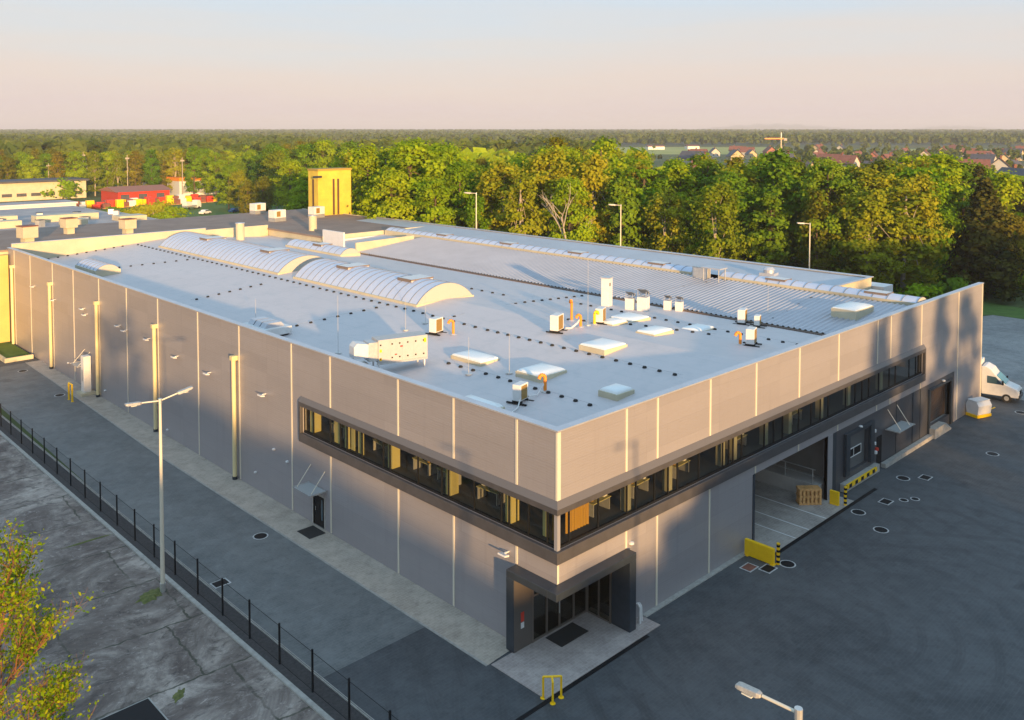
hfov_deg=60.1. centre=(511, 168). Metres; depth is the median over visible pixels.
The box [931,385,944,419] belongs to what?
roller door
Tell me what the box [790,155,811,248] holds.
broadleaf tree
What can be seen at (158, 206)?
bush
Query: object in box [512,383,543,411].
cable
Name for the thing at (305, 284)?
lightning conductor
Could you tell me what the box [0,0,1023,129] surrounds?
sky
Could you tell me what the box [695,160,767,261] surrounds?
broadleaf tree
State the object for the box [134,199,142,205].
goods stack
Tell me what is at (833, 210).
slender tree
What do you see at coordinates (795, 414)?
office desk
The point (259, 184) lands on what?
broadleaf tree
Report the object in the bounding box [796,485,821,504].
pallet stack
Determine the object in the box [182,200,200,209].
white truck
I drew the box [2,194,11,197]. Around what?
window
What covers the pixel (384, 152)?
slender tree
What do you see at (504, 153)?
green belt
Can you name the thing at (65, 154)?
broadleaf tree
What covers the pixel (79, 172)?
broadleaf tree
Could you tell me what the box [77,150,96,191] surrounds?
broadleaf tree
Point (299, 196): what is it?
broadleaf tree
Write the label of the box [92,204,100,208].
goods stack
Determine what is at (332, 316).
lightning conductor
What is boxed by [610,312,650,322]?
roof window
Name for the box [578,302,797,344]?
lightning conductor
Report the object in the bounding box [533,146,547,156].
slender tree
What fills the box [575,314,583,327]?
cable pipe
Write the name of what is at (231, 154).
broadleaf tree
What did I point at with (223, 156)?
broadleaf tree
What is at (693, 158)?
slender tree
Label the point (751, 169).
broadleaf tree
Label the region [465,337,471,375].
lightning rod
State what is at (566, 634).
doormat
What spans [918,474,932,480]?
manhole cover
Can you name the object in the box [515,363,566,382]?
roof window
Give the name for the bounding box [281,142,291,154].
broadleaf tree
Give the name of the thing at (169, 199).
goods stack
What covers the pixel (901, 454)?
curb
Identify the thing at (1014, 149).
house
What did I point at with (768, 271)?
roof fan
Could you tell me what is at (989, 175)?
slender tree
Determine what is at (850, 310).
roof window
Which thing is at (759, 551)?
safety barrier
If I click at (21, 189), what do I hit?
factory block
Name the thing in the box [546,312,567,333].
air conditioner
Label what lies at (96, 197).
ground
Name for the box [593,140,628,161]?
broadleaf tree
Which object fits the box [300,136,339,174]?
broadleaf tree
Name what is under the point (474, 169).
broadleaf tree
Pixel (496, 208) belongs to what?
broadleaf tree
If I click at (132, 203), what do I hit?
goods stack
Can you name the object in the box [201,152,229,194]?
broadleaf tree
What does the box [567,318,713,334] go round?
lightning conductor
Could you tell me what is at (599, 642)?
entrance pavement
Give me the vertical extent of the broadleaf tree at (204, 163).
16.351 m
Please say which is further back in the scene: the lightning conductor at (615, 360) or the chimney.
the chimney
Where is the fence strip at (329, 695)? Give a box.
[0,417,367,719]
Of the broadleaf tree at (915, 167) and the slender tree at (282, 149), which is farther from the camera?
the slender tree at (282, 149)
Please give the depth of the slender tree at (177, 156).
365.33 m
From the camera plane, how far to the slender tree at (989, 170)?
189.24 m
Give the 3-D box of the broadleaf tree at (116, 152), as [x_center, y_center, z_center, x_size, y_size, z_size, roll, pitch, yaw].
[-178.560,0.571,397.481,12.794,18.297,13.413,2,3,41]
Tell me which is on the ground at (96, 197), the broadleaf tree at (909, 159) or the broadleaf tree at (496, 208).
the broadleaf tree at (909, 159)
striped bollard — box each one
[776,542,779,564]
[844,486,846,505]
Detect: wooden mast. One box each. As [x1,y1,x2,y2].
[125,156,128,185]
[180,158,183,193]
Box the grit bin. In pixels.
[966,396,994,418]
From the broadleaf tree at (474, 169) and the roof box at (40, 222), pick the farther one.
the broadleaf tree at (474, 169)
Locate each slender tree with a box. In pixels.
[0,148,5,160]
[29,147,42,177]
[44,150,66,177]
[84,151,105,195]
[107,155,128,186]
[120,154,138,185]
[125,149,143,185]
[141,148,161,184]
[143,148,161,184]
[156,151,163,169]
[163,147,186,190]
[179,151,191,173]
[183,146,204,193]
[243,152,254,192]
[248,154,270,196]
[271,146,290,197]
[294,139,306,166]
[305,139,328,167]
[328,145,339,167]
[334,150,364,208]
[337,140,358,156]
[345,143,386,215]
[364,148,397,211]
[371,146,397,206]
[397,137,422,144]
[411,177,459,225]
[442,160,477,227]
[460,195,491,229]
[474,156,489,178]
[498,168,550,235]
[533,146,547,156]
[539,133,569,236]
[587,135,622,195]
[602,174,648,248]
[658,157,686,248]
[660,162,701,254]
[683,160,701,238]
[686,152,709,172]
[686,154,717,226]
[722,154,745,167]
[740,191,793,264]
[749,157,761,169]
[753,147,804,267]
[754,156,806,264]
[786,158,806,260]
[791,187,842,270]
[795,165,838,268]
[844,164,867,274]
[849,158,888,239]
[864,185,949,292]
[882,158,893,164]
[888,160,914,180]
[914,159,929,170]
[922,151,970,270]
[941,159,979,221]
[970,173,1014,223]
[984,166,993,174]
[984,170,1023,269]
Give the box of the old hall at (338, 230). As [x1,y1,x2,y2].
[0,208,433,342]
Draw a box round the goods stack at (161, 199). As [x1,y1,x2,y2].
[157,197,165,203]
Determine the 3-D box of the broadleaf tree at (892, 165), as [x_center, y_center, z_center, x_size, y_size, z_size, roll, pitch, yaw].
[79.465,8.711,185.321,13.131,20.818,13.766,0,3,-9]
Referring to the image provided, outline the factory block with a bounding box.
[0,177,89,201]
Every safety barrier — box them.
[744,538,776,565]
[829,489,839,505]
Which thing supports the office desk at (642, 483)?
on the warehouse
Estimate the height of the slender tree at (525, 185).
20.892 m
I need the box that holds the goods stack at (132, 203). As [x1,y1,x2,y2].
[127,200,135,206]
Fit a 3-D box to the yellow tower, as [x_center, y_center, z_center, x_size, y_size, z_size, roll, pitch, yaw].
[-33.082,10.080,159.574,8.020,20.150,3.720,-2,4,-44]
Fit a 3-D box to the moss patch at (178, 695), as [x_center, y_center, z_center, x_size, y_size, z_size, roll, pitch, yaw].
[-16.030,25.325,42.530,0.528,0.039,1.139,-1,3,-13]
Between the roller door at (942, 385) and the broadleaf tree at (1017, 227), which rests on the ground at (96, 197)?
the broadleaf tree at (1017, 227)
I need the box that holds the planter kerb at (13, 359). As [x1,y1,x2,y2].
[0,354,33,362]
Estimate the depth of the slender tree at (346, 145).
292.79 m
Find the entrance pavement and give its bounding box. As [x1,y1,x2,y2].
[491,607,659,699]
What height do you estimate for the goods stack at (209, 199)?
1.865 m
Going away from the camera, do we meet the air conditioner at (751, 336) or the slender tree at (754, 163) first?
the air conditioner at (751, 336)
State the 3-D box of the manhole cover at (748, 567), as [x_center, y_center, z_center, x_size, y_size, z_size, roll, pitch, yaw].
[14.729,24.783,54.971,1.020,0.015,0.810,-2,4,-44]
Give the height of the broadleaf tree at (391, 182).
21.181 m
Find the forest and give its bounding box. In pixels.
[0,129,1023,144]
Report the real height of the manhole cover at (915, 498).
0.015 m
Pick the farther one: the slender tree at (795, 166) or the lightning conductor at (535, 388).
the slender tree at (795, 166)
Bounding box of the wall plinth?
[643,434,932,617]
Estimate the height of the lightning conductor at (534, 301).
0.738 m
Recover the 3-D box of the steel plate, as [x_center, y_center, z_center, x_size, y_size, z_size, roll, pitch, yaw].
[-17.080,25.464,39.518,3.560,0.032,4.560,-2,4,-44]
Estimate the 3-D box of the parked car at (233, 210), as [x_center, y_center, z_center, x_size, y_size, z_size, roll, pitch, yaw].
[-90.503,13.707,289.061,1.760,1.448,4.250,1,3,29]
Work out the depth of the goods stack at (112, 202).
305.60 m
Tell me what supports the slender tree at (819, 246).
on the lawn at (1000, 310)
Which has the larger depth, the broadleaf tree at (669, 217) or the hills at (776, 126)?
the hills at (776, 126)
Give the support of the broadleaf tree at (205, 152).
on the lawn at (215, 208)
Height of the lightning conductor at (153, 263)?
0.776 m
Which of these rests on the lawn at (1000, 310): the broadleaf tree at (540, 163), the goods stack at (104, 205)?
the broadleaf tree at (540, 163)
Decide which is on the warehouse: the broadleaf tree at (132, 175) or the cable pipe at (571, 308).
the cable pipe at (571, 308)
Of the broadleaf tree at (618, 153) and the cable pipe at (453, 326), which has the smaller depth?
the cable pipe at (453, 326)
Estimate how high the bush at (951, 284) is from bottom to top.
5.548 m
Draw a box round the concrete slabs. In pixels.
[0,435,323,719]
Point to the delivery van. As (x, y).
(995, 381)
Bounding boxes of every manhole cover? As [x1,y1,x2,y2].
[210,578,231,588]
[253,533,267,539]
[739,562,758,571]
[759,563,777,573]
[780,560,795,567]
[851,509,865,514]
[873,526,888,532]
[878,498,893,504]
[896,476,909,480]
[899,498,908,501]
[910,497,919,500]
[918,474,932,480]
[986,452,998,455]
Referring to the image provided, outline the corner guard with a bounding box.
[540,675,563,704]
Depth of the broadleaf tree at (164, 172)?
373.04 m
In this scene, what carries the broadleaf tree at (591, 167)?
on the lawn at (1000, 310)
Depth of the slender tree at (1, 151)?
395.73 m
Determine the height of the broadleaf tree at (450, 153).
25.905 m
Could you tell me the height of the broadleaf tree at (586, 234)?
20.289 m
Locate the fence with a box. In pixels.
[0,403,397,719]
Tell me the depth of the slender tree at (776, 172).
145.03 m
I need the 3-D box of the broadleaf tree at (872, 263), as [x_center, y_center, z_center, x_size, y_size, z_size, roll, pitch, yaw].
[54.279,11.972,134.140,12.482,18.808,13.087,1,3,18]
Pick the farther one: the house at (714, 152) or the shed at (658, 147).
the shed at (658, 147)
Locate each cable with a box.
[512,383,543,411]
[565,319,579,328]
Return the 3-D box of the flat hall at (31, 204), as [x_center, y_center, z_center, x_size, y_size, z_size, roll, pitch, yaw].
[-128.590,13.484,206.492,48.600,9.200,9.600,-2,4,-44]
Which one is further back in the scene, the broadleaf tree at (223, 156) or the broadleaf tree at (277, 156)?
the broadleaf tree at (223, 156)
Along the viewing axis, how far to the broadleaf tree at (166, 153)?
396.71 m
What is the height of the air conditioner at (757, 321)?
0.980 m
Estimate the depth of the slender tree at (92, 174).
358.40 m
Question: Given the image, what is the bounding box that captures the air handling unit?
[349,331,427,367]
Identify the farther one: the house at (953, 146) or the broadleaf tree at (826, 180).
the house at (953, 146)
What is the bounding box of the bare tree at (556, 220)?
[539,184,592,238]
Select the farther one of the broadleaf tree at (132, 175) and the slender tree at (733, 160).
the broadleaf tree at (132, 175)
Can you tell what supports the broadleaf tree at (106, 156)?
on the ground at (96, 197)
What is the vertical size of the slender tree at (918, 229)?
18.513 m
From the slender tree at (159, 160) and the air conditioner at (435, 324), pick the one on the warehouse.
the air conditioner at (435, 324)
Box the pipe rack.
[701,265,726,283]
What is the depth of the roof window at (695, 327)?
71.28 m
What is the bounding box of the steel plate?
[99,697,167,719]
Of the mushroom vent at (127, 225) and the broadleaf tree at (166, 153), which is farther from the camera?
the broadleaf tree at (166, 153)
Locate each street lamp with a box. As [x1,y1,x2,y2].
[124,386,192,591]
[464,192,476,227]
[608,204,621,245]
[735,681,802,719]
[796,222,810,268]
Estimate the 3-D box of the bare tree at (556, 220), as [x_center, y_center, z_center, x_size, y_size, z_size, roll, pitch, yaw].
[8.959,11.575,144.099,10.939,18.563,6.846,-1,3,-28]
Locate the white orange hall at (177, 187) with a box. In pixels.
[166,176,218,195]
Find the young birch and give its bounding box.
[0,518,103,719]
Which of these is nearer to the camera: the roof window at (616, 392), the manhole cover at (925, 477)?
the roof window at (616, 392)
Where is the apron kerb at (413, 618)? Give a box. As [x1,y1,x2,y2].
[25,362,487,665]
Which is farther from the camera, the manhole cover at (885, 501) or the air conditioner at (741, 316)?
the air conditioner at (741, 316)
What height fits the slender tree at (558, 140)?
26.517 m
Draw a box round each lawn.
[137,192,284,216]
[893,288,1023,318]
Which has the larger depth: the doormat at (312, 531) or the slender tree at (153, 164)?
the slender tree at (153, 164)
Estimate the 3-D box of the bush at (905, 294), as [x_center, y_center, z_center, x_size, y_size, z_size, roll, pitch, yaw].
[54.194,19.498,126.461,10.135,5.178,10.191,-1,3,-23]
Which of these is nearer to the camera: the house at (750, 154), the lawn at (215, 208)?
the lawn at (215, 208)
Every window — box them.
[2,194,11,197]
[17,193,26,196]
[31,193,40,195]
[451,350,499,366]
[466,395,504,408]
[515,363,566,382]
[579,338,626,355]
[598,383,634,400]
[604,317,627,325]
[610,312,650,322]
[636,325,673,335]
[682,323,713,331]
[831,301,873,320]
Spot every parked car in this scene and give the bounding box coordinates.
[199,209,210,214]
[228,208,239,212]
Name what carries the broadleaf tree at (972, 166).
on the ground at (96, 197)
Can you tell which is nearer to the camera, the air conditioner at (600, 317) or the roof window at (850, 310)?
the air conditioner at (600, 317)
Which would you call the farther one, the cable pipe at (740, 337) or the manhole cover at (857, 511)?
the cable pipe at (740, 337)
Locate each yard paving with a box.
[0,356,1023,719]
[0,363,423,676]
[982,315,1023,399]
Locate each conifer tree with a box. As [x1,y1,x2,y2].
[933,175,1023,306]
[965,165,986,189]
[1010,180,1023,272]
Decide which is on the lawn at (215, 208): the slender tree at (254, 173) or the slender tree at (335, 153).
the slender tree at (254, 173)
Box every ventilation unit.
[250,203,265,213]
[268,209,285,221]
[308,206,324,217]
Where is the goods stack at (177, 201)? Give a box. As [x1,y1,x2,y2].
[174,199,180,204]
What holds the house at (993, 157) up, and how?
on the ground at (96, 197)
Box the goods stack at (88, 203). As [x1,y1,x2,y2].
[85,200,93,208]
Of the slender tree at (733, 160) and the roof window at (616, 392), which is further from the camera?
the slender tree at (733, 160)
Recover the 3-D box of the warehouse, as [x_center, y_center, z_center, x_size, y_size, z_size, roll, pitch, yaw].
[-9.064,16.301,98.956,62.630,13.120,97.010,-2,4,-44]
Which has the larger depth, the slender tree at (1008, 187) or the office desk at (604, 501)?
the slender tree at (1008, 187)
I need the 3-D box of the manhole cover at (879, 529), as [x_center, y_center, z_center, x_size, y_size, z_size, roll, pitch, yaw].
[25.061,24.556,60.114,1.020,0.015,1.020,-2,4,-44]
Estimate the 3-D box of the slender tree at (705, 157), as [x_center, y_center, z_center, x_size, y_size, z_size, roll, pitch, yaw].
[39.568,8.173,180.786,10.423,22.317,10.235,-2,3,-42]
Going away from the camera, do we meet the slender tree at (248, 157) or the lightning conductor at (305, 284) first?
the lightning conductor at (305, 284)
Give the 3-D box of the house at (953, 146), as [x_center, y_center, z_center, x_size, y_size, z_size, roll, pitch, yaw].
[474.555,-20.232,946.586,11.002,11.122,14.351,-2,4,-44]
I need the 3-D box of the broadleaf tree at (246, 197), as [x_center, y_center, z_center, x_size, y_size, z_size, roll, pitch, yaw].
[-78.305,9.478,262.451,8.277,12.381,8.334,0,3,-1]
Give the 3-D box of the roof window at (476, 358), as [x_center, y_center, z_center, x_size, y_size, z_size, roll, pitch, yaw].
[-2.639,13.633,63.411,1.900,0.680,3.200,-2,4,-44]
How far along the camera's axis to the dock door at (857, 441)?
68.88 m
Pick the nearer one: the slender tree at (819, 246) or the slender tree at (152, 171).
the slender tree at (819, 246)
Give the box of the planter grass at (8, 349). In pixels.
[0,342,29,357]
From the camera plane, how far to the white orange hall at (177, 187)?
362.91 m
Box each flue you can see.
[235,222,244,239]
[308,215,316,230]
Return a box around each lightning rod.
[403,299,408,330]
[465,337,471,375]
[506,361,512,374]
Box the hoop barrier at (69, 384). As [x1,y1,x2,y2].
[68,382,73,401]
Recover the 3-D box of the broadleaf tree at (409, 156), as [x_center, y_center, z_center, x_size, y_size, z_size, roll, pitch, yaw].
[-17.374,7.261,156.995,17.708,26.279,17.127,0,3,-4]
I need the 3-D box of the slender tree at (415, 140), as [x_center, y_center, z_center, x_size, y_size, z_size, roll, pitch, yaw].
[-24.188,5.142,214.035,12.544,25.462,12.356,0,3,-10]
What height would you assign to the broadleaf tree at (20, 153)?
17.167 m
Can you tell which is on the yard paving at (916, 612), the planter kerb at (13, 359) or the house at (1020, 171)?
the planter kerb at (13, 359)
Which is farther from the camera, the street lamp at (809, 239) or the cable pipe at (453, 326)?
the street lamp at (809, 239)
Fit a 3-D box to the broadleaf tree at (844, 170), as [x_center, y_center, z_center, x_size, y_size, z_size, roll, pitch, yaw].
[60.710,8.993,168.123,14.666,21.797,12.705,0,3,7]
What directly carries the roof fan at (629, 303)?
on the warehouse
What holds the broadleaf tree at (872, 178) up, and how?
on the lawn at (1000, 310)
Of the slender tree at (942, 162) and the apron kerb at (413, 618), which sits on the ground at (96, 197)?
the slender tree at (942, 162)
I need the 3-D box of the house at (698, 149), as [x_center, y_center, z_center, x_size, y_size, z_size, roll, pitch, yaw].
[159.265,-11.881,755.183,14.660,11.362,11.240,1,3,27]
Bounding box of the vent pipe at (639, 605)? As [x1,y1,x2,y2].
[636,602,642,623]
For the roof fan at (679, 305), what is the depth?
80.53 m
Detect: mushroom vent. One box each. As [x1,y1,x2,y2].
[15,224,38,242]
[59,217,77,233]
[119,218,136,233]
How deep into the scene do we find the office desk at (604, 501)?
48.77 m
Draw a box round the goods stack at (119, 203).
[115,199,123,207]
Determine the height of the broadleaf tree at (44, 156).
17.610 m
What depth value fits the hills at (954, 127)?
12827.84 m
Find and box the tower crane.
[765,132,786,147]
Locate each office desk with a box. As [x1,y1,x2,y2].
[331,421,344,437]
[372,438,387,456]
[412,456,436,475]
[436,466,460,484]
[476,484,504,505]
[589,495,610,516]
[631,477,649,498]
[672,459,689,478]
[726,433,746,448]
[783,409,801,423]
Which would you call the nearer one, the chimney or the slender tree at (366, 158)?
the chimney
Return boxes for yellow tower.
[307,167,351,214]
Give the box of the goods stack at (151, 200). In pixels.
[146,198,154,204]
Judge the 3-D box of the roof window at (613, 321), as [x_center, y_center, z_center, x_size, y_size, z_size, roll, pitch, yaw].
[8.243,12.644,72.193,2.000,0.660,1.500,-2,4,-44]
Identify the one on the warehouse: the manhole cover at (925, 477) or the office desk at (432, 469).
the office desk at (432, 469)
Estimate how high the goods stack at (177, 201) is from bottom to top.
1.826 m
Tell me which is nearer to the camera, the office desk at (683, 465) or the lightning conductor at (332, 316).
the office desk at (683, 465)
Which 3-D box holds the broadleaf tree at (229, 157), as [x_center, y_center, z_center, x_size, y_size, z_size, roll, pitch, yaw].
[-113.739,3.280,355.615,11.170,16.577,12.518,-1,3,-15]
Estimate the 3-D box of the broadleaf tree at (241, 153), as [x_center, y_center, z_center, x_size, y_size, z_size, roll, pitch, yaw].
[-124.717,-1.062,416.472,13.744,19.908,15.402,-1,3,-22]
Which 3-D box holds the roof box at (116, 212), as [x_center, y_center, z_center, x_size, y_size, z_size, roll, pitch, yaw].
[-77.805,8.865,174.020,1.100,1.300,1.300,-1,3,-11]
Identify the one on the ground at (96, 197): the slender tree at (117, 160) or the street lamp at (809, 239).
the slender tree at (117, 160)
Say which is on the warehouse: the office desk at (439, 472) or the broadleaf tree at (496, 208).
the office desk at (439, 472)
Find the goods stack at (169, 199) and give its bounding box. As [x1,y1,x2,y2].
[166,198,173,204]
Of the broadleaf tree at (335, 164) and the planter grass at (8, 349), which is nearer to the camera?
the planter grass at (8, 349)
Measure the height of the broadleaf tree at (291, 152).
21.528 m
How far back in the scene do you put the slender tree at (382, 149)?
190.68 m
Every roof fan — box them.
[625,292,635,309]
[637,289,649,311]
[663,295,671,309]
[675,296,683,311]
[759,266,778,276]
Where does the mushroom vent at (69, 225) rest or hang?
on the old hall at (338, 230)
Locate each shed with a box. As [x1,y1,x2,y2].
[646,145,664,149]
[685,145,698,148]
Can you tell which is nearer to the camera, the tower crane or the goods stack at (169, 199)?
the goods stack at (169, 199)
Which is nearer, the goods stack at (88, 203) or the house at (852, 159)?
the goods stack at (88, 203)
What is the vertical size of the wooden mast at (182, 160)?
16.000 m
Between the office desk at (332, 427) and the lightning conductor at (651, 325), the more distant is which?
the lightning conductor at (651, 325)
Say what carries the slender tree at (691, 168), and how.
on the lawn at (1000, 310)
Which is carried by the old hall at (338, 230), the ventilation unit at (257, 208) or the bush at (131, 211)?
the ventilation unit at (257, 208)
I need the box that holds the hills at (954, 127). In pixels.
[900,125,1008,129]
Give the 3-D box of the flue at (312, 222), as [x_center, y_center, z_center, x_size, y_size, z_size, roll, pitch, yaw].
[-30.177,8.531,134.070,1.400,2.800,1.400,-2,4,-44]
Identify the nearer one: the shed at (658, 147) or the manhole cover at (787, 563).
the manhole cover at (787, 563)
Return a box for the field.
[614,147,776,153]
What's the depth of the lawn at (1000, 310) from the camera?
132.76 m
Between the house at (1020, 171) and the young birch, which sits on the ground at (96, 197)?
the house at (1020, 171)
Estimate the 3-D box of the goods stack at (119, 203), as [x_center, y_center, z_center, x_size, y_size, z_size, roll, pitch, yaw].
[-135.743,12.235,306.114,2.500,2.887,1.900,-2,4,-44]
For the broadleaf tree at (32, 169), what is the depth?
363.76 m
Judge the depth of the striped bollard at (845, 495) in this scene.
63.97 m
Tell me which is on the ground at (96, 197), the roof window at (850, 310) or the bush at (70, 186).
the bush at (70, 186)
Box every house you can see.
[678,149,700,163]
[690,148,707,150]
[691,152,712,167]
[708,147,720,156]
[725,148,744,162]
[728,145,742,151]
[739,146,754,155]
[745,149,757,158]
[762,145,774,154]
[801,160,813,170]
[813,143,822,149]
[816,152,839,157]
[831,153,860,167]
[880,152,892,159]
[920,149,930,155]
[948,144,962,151]
[958,157,990,168]
[966,149,986,153]
[970,152,996,162]
[991,155,1011,172]
[994,164,1023,176]
[1002,147,1023,160]
[1002,152,1010,160]
[1010,158,1023,166]
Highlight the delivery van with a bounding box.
[981,357,1022,402]
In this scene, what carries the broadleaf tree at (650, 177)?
on the lawn at (1000, 310)
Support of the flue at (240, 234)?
on the warehouse
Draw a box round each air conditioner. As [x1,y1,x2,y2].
[425,316,446,335]
[506,381,534,405]
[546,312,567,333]
[595,306,606,324]
[733,307,751,325]
[743,326,761,346]
[750,314,766,328]
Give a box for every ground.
[0,145,1023,486]
[515,142,1023,144]
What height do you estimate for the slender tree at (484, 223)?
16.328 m
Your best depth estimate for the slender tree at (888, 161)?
201.03 m
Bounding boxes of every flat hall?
[0,200,77,209]
[0,206,105,217]
[0,212,155,229]
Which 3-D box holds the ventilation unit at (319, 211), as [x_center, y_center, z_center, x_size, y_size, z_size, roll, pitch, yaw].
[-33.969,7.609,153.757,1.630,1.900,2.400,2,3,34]
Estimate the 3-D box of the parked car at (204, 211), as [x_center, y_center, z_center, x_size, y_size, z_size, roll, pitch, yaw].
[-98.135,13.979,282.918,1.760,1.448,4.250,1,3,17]
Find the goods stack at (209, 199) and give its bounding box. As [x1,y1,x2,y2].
[205,197,212,201]
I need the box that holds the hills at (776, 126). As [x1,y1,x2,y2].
[690,123,850,129]
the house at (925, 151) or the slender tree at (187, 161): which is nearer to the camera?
the slender tree at (187, 161)
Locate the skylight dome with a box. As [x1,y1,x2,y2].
[244,316,291,335]
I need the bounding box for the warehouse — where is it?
[7,217,983,652]
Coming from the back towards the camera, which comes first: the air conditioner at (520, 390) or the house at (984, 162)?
the house at (984, 162)
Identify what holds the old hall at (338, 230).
on the ground at (96, 197)
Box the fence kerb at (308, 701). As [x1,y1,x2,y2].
[0,415,373,719]
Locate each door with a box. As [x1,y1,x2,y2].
[121,194,128,198]
[139,194,146,198]
[156,193,164,197]
[312,494,325,529]
[850,430,864,468]
[876,434,881,463]
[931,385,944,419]
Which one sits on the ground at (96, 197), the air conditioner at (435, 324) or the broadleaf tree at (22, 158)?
the broadleaf tree at (22, 158)
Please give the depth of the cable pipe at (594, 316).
71.17 m
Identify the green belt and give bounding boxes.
[335,146,1023,193]
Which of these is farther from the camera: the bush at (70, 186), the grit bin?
the bush at (70, 186)
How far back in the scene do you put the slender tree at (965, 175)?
157.46 m
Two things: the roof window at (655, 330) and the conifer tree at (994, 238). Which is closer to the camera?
the roof window at (655, 330)
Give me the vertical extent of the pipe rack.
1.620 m
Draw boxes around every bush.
[40,177,86,198]
[104,206,123,211]
[120,205,154,213]
[134,199,175,216]
[149,206,193,218]
[893,288,931,296]
[896,283,943,299]
[919,270,970,298]
[977,264,1023,292]
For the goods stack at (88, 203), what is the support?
on the ground at (96, 197)
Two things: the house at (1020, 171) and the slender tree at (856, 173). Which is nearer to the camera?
the slender tree at (856, 173)
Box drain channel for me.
[515,488,876,719]
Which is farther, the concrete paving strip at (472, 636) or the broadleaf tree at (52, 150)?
the broadleaf tree at (52, 150)
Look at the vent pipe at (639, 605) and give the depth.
48.62 m
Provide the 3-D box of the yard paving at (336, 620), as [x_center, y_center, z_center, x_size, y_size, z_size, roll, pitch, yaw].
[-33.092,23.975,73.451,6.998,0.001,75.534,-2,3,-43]
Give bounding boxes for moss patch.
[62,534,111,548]
[135,587,162,603]
[172,688,184,702]
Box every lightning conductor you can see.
[118,258,191,267]
[137,244,476,327]
[191,283,261,299]
[292,306,377,325]
[443,360,591,405]
[449,294,584,316]
[486,329,676,375]
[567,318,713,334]
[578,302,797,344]
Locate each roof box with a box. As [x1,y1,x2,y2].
[35,219,45,226]
[112,210,119,214]
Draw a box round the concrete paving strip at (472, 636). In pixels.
[27,360,508,664]
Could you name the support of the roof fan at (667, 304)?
on the warehouse
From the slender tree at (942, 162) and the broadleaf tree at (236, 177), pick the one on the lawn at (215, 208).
the broadleaf tree at (236, 177)
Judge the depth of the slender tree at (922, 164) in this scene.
184.69 m
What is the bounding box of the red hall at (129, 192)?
[99,184,172,200]
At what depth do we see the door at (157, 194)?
332.97 m
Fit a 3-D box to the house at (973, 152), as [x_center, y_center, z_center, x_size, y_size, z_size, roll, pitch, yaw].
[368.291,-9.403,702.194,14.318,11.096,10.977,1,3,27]
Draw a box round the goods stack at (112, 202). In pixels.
[106,200,114,206]
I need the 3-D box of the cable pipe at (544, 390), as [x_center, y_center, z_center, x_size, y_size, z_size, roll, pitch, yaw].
[1.986,13.551,55.982,0.783,1.198,0.560,-1,3,-14]
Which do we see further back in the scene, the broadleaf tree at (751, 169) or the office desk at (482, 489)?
the broadleaf tree at (751, 169)
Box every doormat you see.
[297,525,324,538]
[546,622,587,646]
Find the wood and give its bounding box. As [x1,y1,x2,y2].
[0,132,1023,170]
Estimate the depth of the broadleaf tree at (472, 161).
209.71 m
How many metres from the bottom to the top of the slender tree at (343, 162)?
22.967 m
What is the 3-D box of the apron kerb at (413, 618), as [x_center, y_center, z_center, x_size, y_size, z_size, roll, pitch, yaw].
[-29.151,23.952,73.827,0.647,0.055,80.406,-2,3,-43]
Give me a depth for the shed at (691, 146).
1192.34 m
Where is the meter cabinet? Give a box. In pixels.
[76,354,95,396]
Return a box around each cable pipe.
[447,319,456,334]
[538,373,548,392]
[568,299,574,320]
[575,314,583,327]
[591,310,599,324]
[734,331,743,345]
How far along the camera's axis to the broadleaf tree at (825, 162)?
198.59 m
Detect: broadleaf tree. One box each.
[0,154,20,179]
[0,157,17,178]
[14,152,29,171]
[14,154,33,178]
[15,156,44,178]
[35,152,56,177]
[39,147,57,170]
[49,150,73,176]
[62,149,88,177]
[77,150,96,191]
[93,150,116,187]
[105,149,124,185]
[120,154,143,184]
[158,157,179,185]
[159,149,178,181]
[190,149,213,173]
[196,156,214,189]
[198,149,217,172]
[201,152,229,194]
[213,165,243,208]
[217,152,231,161]
[217,156,234,191]
[220,148,236,163]
[224,159,248,198]
[225,169,248,207]
[230,156,246,182]
[232,145,256,163]
[236,179,259,212]
[246,175,275,211]
[250,142,288,191]
[258,148,293,208]
[270,158,305,209]
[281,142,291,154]
[284,172,308,209]
[286,145,308,173]
[287,141,320,186]
[293,165,322,208]
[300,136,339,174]
[329,146,369,194]
[356,165,425,220]
[361,135,463,223]
[378,158,434,218]
[419,137,478,225]
[438,152,487,198]
[444,146,480,195]
[455,157,548,234]
[460,171,514,227]
[501,156,546,230]
[506,152,543,206]
[513,145,584,236]
[533,141,601,236]
[542,172,604,242]
[562,149,617,243]
[573,141,646,241]
[573,144,587,158]
[585,146,624,208]
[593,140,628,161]
[595,166,695,249]
[604,161,668,234]
[616,153,656,199]
[620,148,651,181]
[626,151,653,165]
[637,186,695,253]
[680,178,758,260]
[683,157,729,242]
[685,168,767,260]
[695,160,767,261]
[736,162,763,257]
[747,154,761,167]
[782,158,865,273]
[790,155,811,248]
[801,157,833,176]
[807,159,853,259]
[826,186,913,285]
[833,161,864,233]
[833,164,918,278]
[873,161,967,282]
[878,170,960,284]
[884,153,929,189]
[884,160,906,174]
[901,154,931,168]
[938,186,987,278]
[957,161,976,186]
[996,211,1023,284]
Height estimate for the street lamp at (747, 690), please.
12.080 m
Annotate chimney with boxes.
[600,275,613,306]
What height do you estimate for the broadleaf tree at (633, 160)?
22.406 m
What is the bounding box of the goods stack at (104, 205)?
[101,203,110,208]

